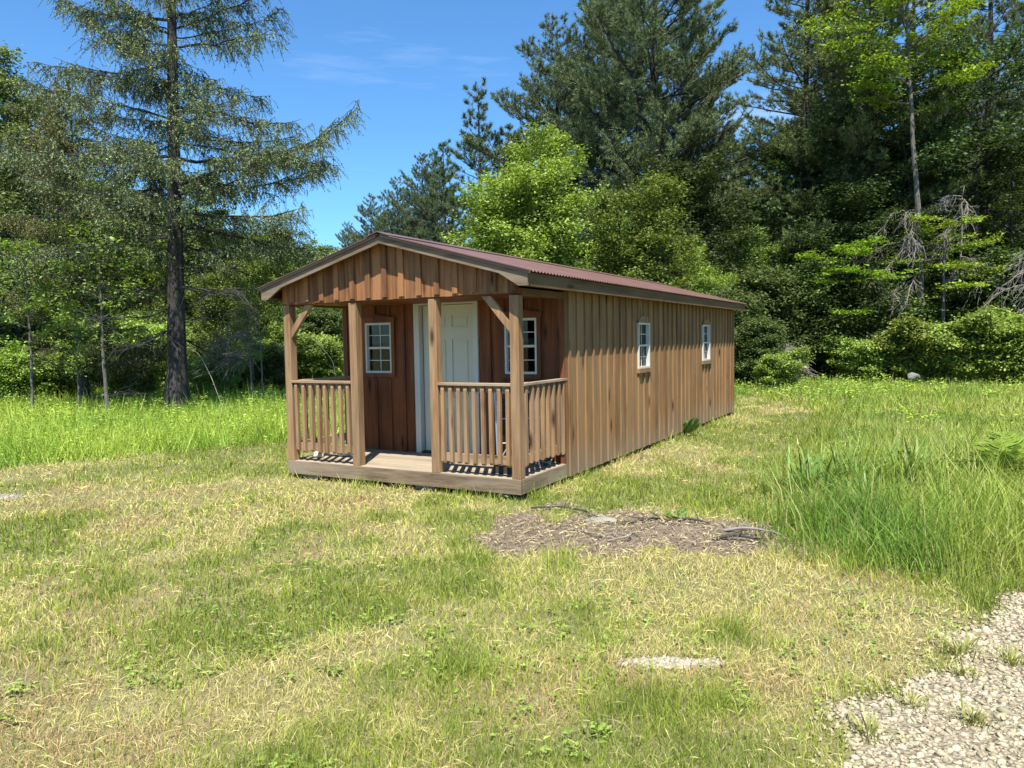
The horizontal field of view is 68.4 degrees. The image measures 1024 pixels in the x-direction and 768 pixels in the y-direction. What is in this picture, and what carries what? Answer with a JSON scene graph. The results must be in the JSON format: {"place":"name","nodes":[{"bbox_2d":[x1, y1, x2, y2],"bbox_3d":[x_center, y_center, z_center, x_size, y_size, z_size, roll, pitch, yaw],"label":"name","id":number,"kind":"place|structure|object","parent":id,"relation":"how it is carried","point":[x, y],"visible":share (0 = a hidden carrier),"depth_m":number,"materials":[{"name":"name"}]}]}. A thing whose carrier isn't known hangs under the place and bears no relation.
{"place":"outdoors","nodes":[
{"label":"outdoors","id":0,"kind":"place"},
{"bbox_2d":[0,374,1023,767],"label":"ground","id":1,"kind":"structure","parent":0,"point":[122,490],"depth_m":4.03,"materials":[{"name":"plant"}]},
{"bbox_2d":[0,211,26,341],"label":"ash tree","id":2,"kind":"object","parent":1,"relation":"on","point":[2,336],"visible":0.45,"depth_m":20.60,"materials":[{"name":"green plant"}]},
{"bbox_2d":[0,340,57,404],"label":"green shrub","id":3,"kind":"object","parent":1,"relation":"on","point":[14,378],"visible":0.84,"depth_m":19.39,"materials":[{"name":"green plant"}]},
{"bbox_2d":[0,238,75,408],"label":"young tree","id":4,"kind":"object","parent":1,"relation":"on","point":[40,300],"visible":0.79,"depth_m":16.43,"materials":[{"name":"green plant"}]},
{"bbox_2d":[0,39,94,355],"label":"ash tree","id":5,"kind":"object","parent":1,"relation":"on","point":[7,123],"visible":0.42,"depth_m":20.77,"materials":[{"name":"green plant"}]},
{"bbox_2d":[0,85,118,353],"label":"ash tree","id":6,"kind":"object","parent":1,"relation":"on","point":[29,124],"visible":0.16,"depth_m":22.78,"materials":[{"name":"green plant"}]},
{"bbox_2d":[41,300,106,410],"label":"young tree","id":7,"kind":"object","parent":1,"relation":"on","point":[66,303],"visible":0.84,"depth_m":15.79,"materials":[{"name":"green plant"}]},
{"bbox_2d":[34,339,114,399],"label":"green shrub","id":8,"kind":"object","parent":1,"relation":"on","point":[65,384],"visible":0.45,"depth_m":20.73,"materials":[{"name":"green plant"}]},
{"bbox_2d":[0,69,166,407],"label":"larch tree","id":9,"kind":"object","parent":1,"relation":"on","point":[68,145],"visible":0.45,"depth_m":17.96,"materials":[{"name":"green plant"}]},
{"bbox_2d":[25,214,157,411],"bbox_3d":[-8.231,-1.277,15.345,2.144,4.417,2.246,2,4,38],"label":"young tree","id":10,"kind":"object","parent":1,"relation":"on","point":[70,316],"visible":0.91,"depth_m":15.43,"materials":[{"name":"green plant"}]},
{"bbox_2d":[47,177,154,314],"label":"broadleaf tree","id":11,"kind":"object","parent":1,"relation":"on","point":[130,263],"visible":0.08,"depth_m":32.38,"materials":[{"name":"green plant"}]},
{"bbox_2d":[94,342,166,398],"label":"green shrub","id":12,"kind":"object","parent":1,"relation":"on","point":[137,385],"visible":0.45,"depth_m":20.36,"materials":[{"name":"green plant"}]},
{"bbox_2d":[89,309,193,386],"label":"green shrub","id":13,"kind":"object","parent":1,"relation":"on","point":[157,327],"visible":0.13,"depth_m":24.26,"materials":[{"name":"green plant"}]},
{"bbox_2d":[134,207,219,307],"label":"broadleaf tree","id":14,"kind":"object","parent":1,"relation":"on","point":[157,277],"visible":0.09,"depth_m":32.97,"materials":[{"name":"green plant"}]},
{"bbox_2d":[0,0,371,413],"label":"larch tree","id":15,"kind":"object","parent":1,"relation":"on","point":[140,155],"visible":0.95,"depth_m":16.02,"materials":[{"name":"green plant"}]},
{"bbox_2d":[133,168,277,323],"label":"broadleaf tree","id":16,"kind":"object","parent":1,"relation":"on","point":[214,211],"visible":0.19,"depth_m":30.18,"materials":[{"name":"green plant"}]},
{"bbox_2d":[187,346,245,398],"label":"green shrub","id":17,"kind":"object","parent":1,"relation":"on","point":[205,382],"visible":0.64,"depth_m":19.58,"materials":[{"name":"green plant"}]},
{"bbox_2d":[185,259,254,358],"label":"maple tree","id":18,"kind":"object","parent":1,"relation":"on","point":[211,326],"visible":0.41,"depth_m":22.26,"materials":[{"name":"green plant"}]},
{"bbox_2d":[186,333,258,391],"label":"green shrub","id":19,"kind":"object","parent":1,"relation":"on","point":[243,377],"visible":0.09,"depth_m":21.66,"materials":[{"name":"green plant"}]},
{"bbox_2d":[189,312,262,394],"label":"dead tree","id":20,"kind":"object","parent":1,"relation":"on","point":[236,336],"visible":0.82,"depth_m":18.65,"materials":[{"name":"grey wood"}]},
{"bbox_2d":[213,249,284,342],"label":"maple tree","id":21,"kind":"object","parent":1,"relation":"on","point":[256,272],"visible":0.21,"depth_m":24.59,"materials":[{"name":"green plant"}]},
{"bbox_2d":[226,280,283,400],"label":"young tree","id":22,"kind":"object","parent":1,"relation":"on","point":[251,290],"visible":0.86,"depth_m":17.75,"materials":[{"name":"green plant"}]},
{"bbox_2d":[241,340,299,393],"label":"understory bush","id":23,"kind":"object","parent":1,"relation":"on","point":[272,361],"visible":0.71,"depth_m":21.25,"materials":[{"name":"green plant"}]},
{"bbox_2d":[243,223,325,309],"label":"broadleaf tree","id":24,"kind":"object","parent":1,"relation":"on","point":[279,236],"visible":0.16,"depth_m":35.12,"materials":[{"name":"green plant"}]},
{"bbox_2d":[262,321,343,378],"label":"green shrub","id":25,"kind":"object","parent":1,"relation":"on","point":[314,360],"visible":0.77,"depth_m":23.20,"materials":[{"name":"green plant"}]},
{"bbox_2d":[295,307,343,371],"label":"understory bush","id":26,"kind":"object","parent":1,"relation":"on","point":[317,321],"visible":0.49,"depth_m":28.25,"materials":[{"name":"green plant"}]},
{"bbox_2d":[342,193,396,245],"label":"white pine","id":27,"kind":"object","parent":1,"relation":"on","point":[366,228],"visible":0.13,"depth_m":60.87,"materials":[{"name":"green plant"}]},
{"bbox_2d":[355,175,426,241],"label":"white pine","id":28,"kind":"object","parent":1,"relation":"on","point":[389,214],"visible":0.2,"depth_m":58.60,"materials":[{"name":"green plant"}]},
{"bbox_2d":[382,152,460,242],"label":"white pine","id":29,"kind":"object","parent":1,"relation":"on","point":[410,228],"visible":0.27,"depth_m":56.56,"materials":[{"name":"green plant"}]},
{"bbox_2d":[395,149,470,242],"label":"white pine","id":30,"kind":"object","parent":1,"relation":"on","point":[433,165],"visible":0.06,"depth_m":62.52,"materials":[{"name":"green plant"}]},
{"bbox_2d":[415,138,468,244],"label":"pine tree","id":31,"kind":"object","parent":1,"relation":"on","point":[433,193],"visible":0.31,"depth_m":39.26,"materials":[{"name":"green plant"}]},
{"bbox_2d":[439,76,507,253],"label":"pine tree","id":32,"kind":"object","parent":1,"relation":"on","point":[479,116],"visible":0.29,"depth_m":36.10,"materials":[{"name":"green plant"}]},
{"bbox_2d":[0,429,985,767],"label":"lawn weeds","id":33,"kind":"object","parent":1,"relation":"on","point":[456,689],"visible":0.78,"depth_m":3.74,"materials":[{"name":"green plant"}]},
{"bbox_2d":[257,231,745,497],"bbox_3d":[0.901,-0.469,11.774,3.472,2.724,9.281,1,4,29],"label":"wooden cabin","id":34,"kind":"object","parent":1,"relation":"on","point":[443,343],"visible":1,"depth_m":8.52,"materials":[{"name":"brown wood"}]},
{"bbox_2d":[361,315,395,376],"bbox_3d":[-1.633,-0.472,9.337,0.560,0.768,0.128,1,4,29],"label":"window","id":35,"kind":"structure","parent":34,"relation":"in","point":[380,320],"depth_m":9.35,"materials":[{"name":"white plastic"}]},
{"bbox_2d":[423,304,473,452],"bbox_3d":[-0.724,-0.063,8.912,0.741,1.734,0.030,1,4,29],"label":"door","id":36,"kind":"structure","parent":34,"relation":"in","point":[456,320],"depth_m":8.86,"materials":[{"name":"beige paint"}]},
{"bbox_2d":[494,392,539,464],"bbox_3d":[0.045,0.471,8.028,0.461,0.774,0.285,-2,3,-9],"label":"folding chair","id":37,"kind":"object","parent":34,"relation":"on","point":[503,418],"visible":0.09,"depth_m":8.01,"materials":[{"name":"metal"}]},
{"bbox_2d":[500,310,542,378],"bbox_3d":[0.111,-0.445,8.368,0.558,0.768,0.128,1,4,29],"label":"window","id":38,"kind":"structure","parent":34,"relation":"in","point":[535,342],"depth_m":8.34,"materials":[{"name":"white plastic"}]},
{"bbox_2d":[637,316,651,372],"bbox_3d":[1.767,-0.540,10.208,0.095,0.765,0.527,1,4,29],"label":"window","id":39,"kind":"structure","parent":34,"relation":"in","point":[643,325],"depth_m":10.27,"materials":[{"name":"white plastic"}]},
{"bbox_2d":[702,319,711,363],"bbox_3d":[3.336,-0.732,13.026,0.095,0.765,0.535,1,4,29],"label":"window","id":40,"kind":"structure","parent":34,"relation":"in","point":[706,324],"depth_m":13.11,"materials":[{"name":"white plastic"}]},
{"bbox_2d":[0,366,1023,592],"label":"meadow grass","id":41,"kind":"structure","parent":1,"relation":"on","point":[975,511],"depth_m":8.07,"materials":[{"name":"plant"}]},
{"bbox_2d":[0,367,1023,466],"bbox_3d":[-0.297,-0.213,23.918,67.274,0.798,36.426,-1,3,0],"label":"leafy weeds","id":42,"kind":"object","parent":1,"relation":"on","point":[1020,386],"visible":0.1,"depth_m":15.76,"materials":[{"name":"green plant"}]},
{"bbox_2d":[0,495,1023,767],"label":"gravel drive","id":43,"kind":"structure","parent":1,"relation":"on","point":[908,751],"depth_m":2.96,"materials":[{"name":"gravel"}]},
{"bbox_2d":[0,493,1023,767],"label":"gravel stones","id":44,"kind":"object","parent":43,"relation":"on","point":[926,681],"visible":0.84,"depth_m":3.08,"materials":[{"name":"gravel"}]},
{"bbox_2d":[821,702,917,744],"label":"grass tuft","id":45,"kind":"object","parent":43,"relation":"on","point":[873,728],"visible":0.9,"depth_m":2.88,"materials":[{"name":"plant"}]},
{"bbox_2d":[885,685,945,715],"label":"grass tuft","id":46,"kind":"object","parent":43,"relation":"on","point":[914,697],"visible":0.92,"depth_m":3.11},
{"bbox_2d":[927,624,1006,661],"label":"grass tuft","id":47,"kind":"object","parent":43,"relation":"on","point":[965,645],"visible":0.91,"depth_m":3.60,"materials":[{"name":"plant"}]},
{"bbox_2d":[934,658,1008,689],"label":"grass tuft","id":48,"kind":"object","parent":43,"relation":"on","point":[962,670],"visible":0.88,"depth_m":3.38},
{"bbox_2d":[941,690,1010,731],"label":"grass tuft","id":49,"kind":"object","parent":43,"relation":"on","point":[977,716],"visible":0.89,"depth_m":2.94,"materials":[{"name":"plant"}]},
{"bbox_2d":[982,642,1023,668],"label":"grass tuft","id":50,"kind":"object","parent":43,"relation":"on","point":[1012,656],"visible":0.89,"depth_m":3.52,"materials":[{"name":"plant"}]},
{"bbox_2d":[3,162,1021,312],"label":"distant woodland","id":51,"kind":"object","parent":1,"relation":"on","point":[759,219],"depth_m":50.00,"materials":[{"name":"green plant"}]},
{"bbox_2d":[431,120,612,271],"bbox_3d":[0.689,-3.686,21.443,5.007,8.237,5.376,-3,4,-31],"label":"maple tree","id":52,"kind":"object","parent":1,"relation":"on","point":[523,190],"visible":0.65,"depth_m":20.43,"materials":[{"name":"green plant"}]},
{"bbox_2d":[457,10,641,271],"bbox_3d":[2.007,-8.666,34.741,10.515,16.474,9.844,1,4,31],"label":"white pine","id":53,"kind":"object","parent":1,"relation":"on","point":[534,99],"visible":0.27,"depth_m":33.24,"materials":[{"name":"green plant"}]},
{"bbox_2d":[586,197,638,276],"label":"maple tree","id":54,"kind":"object","parent":1,"relation":"on","point":[625,221],"visible":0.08,"depth_m":24.72,"materials":[{"name":"green plant"}]},
{"bbox_2d":[531,0,724,275],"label":"white pine","id":55,"kind":"object","parent":1,"relation":"on","point":[609,64],"visible":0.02,"depth_m":36.46,"materials":[{"name":"green plant"}]},
{"bbox_2d":[464,503,818,559],"bbox_3d":[0.800,1.182,6.060,3.960,0.104,3.160,-1,3,0],"label":"dirt patch","id":56,"kind":"object","parent":1,"relation":"on","point":[660,530],"visible":0.25,"depth_m":5.81,"materials":[{"name":"soil"}]},
{"bbox_2d":[436,498,823,586],"bbox_3d":[0.800,1.162,5.853,2.822,0.128,2.114,2,5,44],"label":"dry thatch","id":57,"kind":"object","parent":56,"relation":"on","point":[615,524],"visible":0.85,"depth_m":5.89,"materials":[{"name":"plant"}]},
{"bbox_2d":[582,165,711,289],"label":"maple tree","id":58,"kind":"object","parent":1,"relation":"on","point":[653,235],"visible":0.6,"depth_m":22.17,"materials":[{"name":"green plant"}]},
{"bbox_2d":[512,0,831,280],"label":"white pine","id":59,"kind":"object","parent":1,"relation":"on","point":[703,126],"visible":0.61,"depth_m":30.43,"materials":[{"name":"green plant"}]},
{"bbox_2d":[585,141,763,289],"bbox_3d":[5.923,-4.116,27.325,7.140,8.156,5.651,2,4,38],"label":"broadleaf tree","id":60,"kind":"object","parent":1,"relation":"on","point":[693,175],"visible":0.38,"depth_m":26.19,"materials":[{"name":"green plant"}]},
{"bbox_2d":[626,0,743,276],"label":"white pine","id":61,"kind":"object","parent":1,"relation":"on","point":[722,138],"visible":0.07,"depth_m":36.59,"materials":[{"name":"green plant"}]},
{"bbox_2d":[670,239,738,294],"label":"maple tree","id":62,"kind":"object","parent":1,"relation":"on","point":[710,274],"visible":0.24,"depth_m":24.06,"materials":[{"name":"green plant"}]},
{"bbox_2d":[701,281,785,383],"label":"understory bush","id":63,"kind":"object","parent":1,"relation":"on","point":[732,294],"visible":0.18,"depth_m":22.18,"materials":[{"name":"green plant"}]},
{"bbox_2d":[723,223,795,286],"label":"maple tree","id":64,"kind":"object","parent":1,"relation":"on","point":[755,251],"visible":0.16,"depth_m":25.97,"materials":[{"name":"green plant"}]},
{"bbox_2d":[734,312,793,386],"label":"understory bush","id":65,"kind":"object","parent":1,"relation":"on","point":[766,335],"visible":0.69,"depth_m":20.99,"materials":[{"name":"green plant"}]},
{"bbox_2d":[726,259,826,363],"bbox_3d":[8.208,-1.938,24.376,3.966,4.126,4.098,-2,4,-23],"label":"understory bush","id":66,"kind":"object","parent":1,"relation":"on","point":[770,286],"visible":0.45,"depth_m":23.57,"materials":[{"name":"green plant"}]},
{"bbox_2d":[750,344,815,391],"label":"green shrub","id":67,"kind":"object","parent":1,"relation":"on","point":[773,369],"visible":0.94,"depth_m":20.14,"materials":[{"name":"green plant"}]},
{"bbox_2d":[711,102,868,268],"bbox_3d":[10.587,-4.957,28.407,5.651,9.596,7.140,-2,4,-17],"label":"broadleaf tree","id":68,"kind":"object","parent":1,"relation":"on","point":[781,168],"visible":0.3,"depth_m":27.06,"materials":[{"name":"green plant"}]},
{"bbox_2d":[732,444,871,510],"bbox_3d":[2.611,0.827,6.914,1.301,0.554,1.358,-1,3,0],"label":"daylily clump","id":69,"kind":"object","parent":1,"relation":"on","point":[809,461],"visible":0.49,"depth_m":7.01,"materials":[{"name":"green plant"}]},
{"bbox_2d":[713,0,928,272],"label":"pine tree","id":70,"kind":"object","parent":1,"relation":"on","point":[807,100],"visible":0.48,"depth_m":27.50,"materials":[{"name":"green plant"}]},
{"bbox_2d":[778,253,884,378],"bbox_3d":[9.942,-2.088,24.799,4.303,4.333,4.164,-3,4,-36],"label":"understory bush","id":71,"kind":"object","parent":1,"relation":"on","point":[817,268],"visible":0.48,"depth_m":23.96,"materials":[{"name":"green plant"}]},
{"bbox_2d":[764,0,900,253],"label":"pine tree","id":72,"kind":"object","parent":1,"relation":"on","point":[831,74],"visible":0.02,"depth_m":31.38,"materials":[{"name":"green plant"}]},
{"bbox_2d":[740,0,929,263],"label":"pine tree","id":73,"kind":"object","parent":1,"relation":"on","point":[773,93],"visible":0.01,"depth_m":35.08,"materials":[{"name":"green plant"}]},
{"bbox_2d":[785,432,901,486],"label":"daylily clump","id":74,"kind":"object","parent":1,"relation":"on","point":[853,458],"visible":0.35,"depth_m":7.30,"materials":[{"name":"green plant"}]},
{"bbox_2d":[811,329,894,380],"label":"green shrub","id":75,"kind":"object","parent":1,"relation":"on","point":[853,354],"visible":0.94,"depth_m":22.68,"materials":[{"name":"green plant"}]},
{"bbox_2d":[794,234,918,337],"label":"maple sapling","id":76,"kind":"object","parent":1,"relation":"on","point":[855,252],"visible":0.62,"depth_m":23.05,"materials":[{"name":"green plant"}]},
{"bbox_2d":[776,174,942,337],"bbox_3d":[11.635,-3.385,25.079,5.712,6.717,4.520,0,4,18],"label":"broadleaf tree","id":77,"kind":"object","parent":1,"relation":"on","point":[853,203],"visible":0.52,"depth_m":24.64,"materials":[{"name":"green plant"}]},
{"bbox_2d":[798,264,924,378],"bbox_3d":[10.874,-1.865,23.966,3.768,3.920,3.894,-2,3,-9],"label":"understory bush","id":78,"kind":"object","parent":1,"relation":"on","point":[836,323],"visible":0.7,"depth_m":23.31,"materials":[{"name":"green plant"}]},
{"bbox_2d":[802,487,932,551],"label":"clump","id":79,"kind":"object","parent":1,"relation":"on","point":[871,513],"visible":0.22,"depth_m":5.55,"materials":[{"name":"green plant"}]},
{"bbox_2d":[752,0,995,326],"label":"pine tree","id":80,"kind":"object","parent":1,"relation":"on","point":[848,139],"visible":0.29,"depth_m":25.79,"materials":[{"name":"green plant"}]},
{"bbox_2d":[831,209,929,316],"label":"dead tree","id":81,"kind":"object","parent":1,"relation":"on","point":[912,245],"visible":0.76,"depth_m":23.60,"materials":[{"name":"grey wood"}]},
{"bbox_2d":[807,456,959,513],"bbox_3d":[3.128,0.890,6.427,1.233,0.478,1.035,-2,4,-19],"label":"daylily clump","id":82,"kind":"object","parent":1,"relation":"on","point":[864,477],"visible":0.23,"depth_m":6.50,"materials":[{"name":"green plant"}]},
{"bbox_2d":[790,0,1007,321],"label":"beech tree","id":83,"kind":"object","parent":1,"relation":"on","point":[952,11],"visible":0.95,"depth_m":23.59,"materials":[{"name":"green plant"}]},
{"bbox_2d":[859,312,939,383],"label":"green shrub","id":84,"kind":"object","parent":1,"relation":"on","point":[896,332],"visible":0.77,"depth_m":22.13,"materials":[{"name":"green plant"}]},
{"bbox_2d":[814,112,986,300],"bbox_3d":[13.210,-4.672,26.745,6.782,9.116,5.368,-2,4,-19],"label":"broadleaf tree","id":85,"kind":"object","parent":1,"relation":"on","point":[891,148],"visible":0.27,"depth_m":25.73,"materials":[{"name":"green plant"}]},
{"bbox_2d":[813,54,993,261],"bbox_3d":[12.995,-5.387,25.562,5.573,10.757,5.546,1,4,27],"label":"bare trunk tree","id":86,"kind":"object","parent":1,"relation":"on","point":[923,97],"visible":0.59,"depth_m":24.94,"materials":[{"name":"green plant"}]},
{"bbox_2d":[817,432,995,496],"bbox_3d":[3.607,0.763,6.836,1.433,0.636,1.413,1,4,32],"label":"daylily clump","id":87,"kind":"object","parent":1,"relation":"on","point":[911,461],"visible":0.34,"depth_m":6.92,"materials":[{"name":"green plant"}]},
{"bbox_2d":[854,251,959,374],"bbox_3d":[12.549,-2.245,25.087,4.508,4.539,4.362,0,4,18],"label":"understory bush","id":88,"kind":"object","parent":1,"relation":"on","point":[913,310],"visible":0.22,"depth_m":24.18,"materials":[{"name":"green plant"}]},
{"bbox_2d":[844,0,982,241],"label":"pine tree","id":89,"kind":"object","parent":1,"relation":"on","point":[924,16],"visible":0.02,"depth_m":33.58,"materials":[{"name":"green plant"}]},
{"bbox_2d":[859,212,1019,322],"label":"maple sapling","id":90,"kind":"object","parent":1,"relation":"on","point":[944,265],"visible":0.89,"depth_m":23.19,"materials":[{"name":"green plant"}]},
{"bbox_2d":[864,0,1023,254],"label":"pine tree","id":91,"kind":"object","parent":1,"relation":"on","point":[987,35],"visible":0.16,"depth_m":27.44,"materials":[{"name":"green plant"}]},
{"bbox_2d":[906,186,988,306],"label":"dead tree","id":92,"kind":"object","parent":1,"relation":"on","point":[947,243],"visible":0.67,"depth_m":23.99,"materials":[{"name":"grey wood"}]},
{"bbox_2d":[883,21,1023,256],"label":"bare trunk tree","id":93,"kind":"object","parent":1,"relation":"on","point":[1001,48],"visible":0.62,"depth_m":24.90,"materials":[{"name":"green plant"}]},
{"bbox_2d":[899,306,1012,382],"bbox_3d":[12.734,-1.007,21.834,3.046,2.420,2.904,1,4,33],"label":"green shrub","id":94,"kind":"object","parent":1,"relation":"on","point":[948,342],"visible":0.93,"depth_m":21.30,"materials":[{"name":"green plant"}]},
{"bbox_2d":[897,7,1016,240],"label":"pine tree","id":95,"kind":"object","parent":1,"relation":"on","point":[995,24],"visible":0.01,"depth_m":40.18,"materials":[{"name":"green plant"}]},
{"bbox_2d":[926,251,1015,321],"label":"understory bush","id":96,"kind":"object","parent":1,"relation":"on","point":[956,295],"visible":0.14,"depth_m":24.07,"materials":[{"name":"green plant"}]},
{"bbox_2d":[935,244,1023,319],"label":"dead tree","id":97,"kind":"object","parent":1,"relation":"on","point":[1005,257],"visible":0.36,"depth_m":23.27,"materials":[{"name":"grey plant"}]},
{"bbox_2d":[937,116,1023,307],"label":"broadleaf tree","id":98,"kind":"object","parent":1,"relation":"on","point":[1006,155],"visible":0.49,"depth_m":24.83,"materials":[{"name":"green plant"}]},
{"bbox_2d":[944,321,1023,382],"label":"green shrub","id":99,"kind":"object","parent":1,"relation":"on","point":[987,349],"visible":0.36,"depth_m":21.13,"materials":[{"name":"green plant"}]},
{"bbox_2d":[948,439,1023,478],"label":"fern","id":100,"kind":"object","parent":1,"relation":"on","point":[1010,447],"visible":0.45,"depth_m":7.15,"materials":[{"name":"green plant"}]},
{"bbox_2d":[952,300,1023,382],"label":"green shrub","id":101,"kind":"object","parent":1,"relation":"on","point":[1010,345],"visible":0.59,"depth_m":20.76,"materials":[{"name":"green plant"}]},
{"bbox_2d":[953,0,1023,240],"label":"pine tree","id":102,"kind":"object","parent":1,"relation":"on","point":[1007,17],"visible":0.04,"depth_m":33.55,"materials":[{"name":"green plant"}]},
{"bbox_2d":[958,250,1023,319],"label":"dead tree","id":103,"kind":"object","parent":1,"relation":"on","point":[1019,276],"visible":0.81,"depth_m":22.39,"materials":[{"name":"grey wood"}]},
{"bbox_2d":[972,428,1023,466],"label":"fern","id":104,"kind":"object","parent":1,"relation":"on","point":[994,435],"visible":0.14,"depth_m":7.84,"materials":[{"name":"green plant"}]},
{"bbox_2d":[0,0,1023,261],"label":"sky","id":105,"kind":"structure","parent":0,"point":[407,64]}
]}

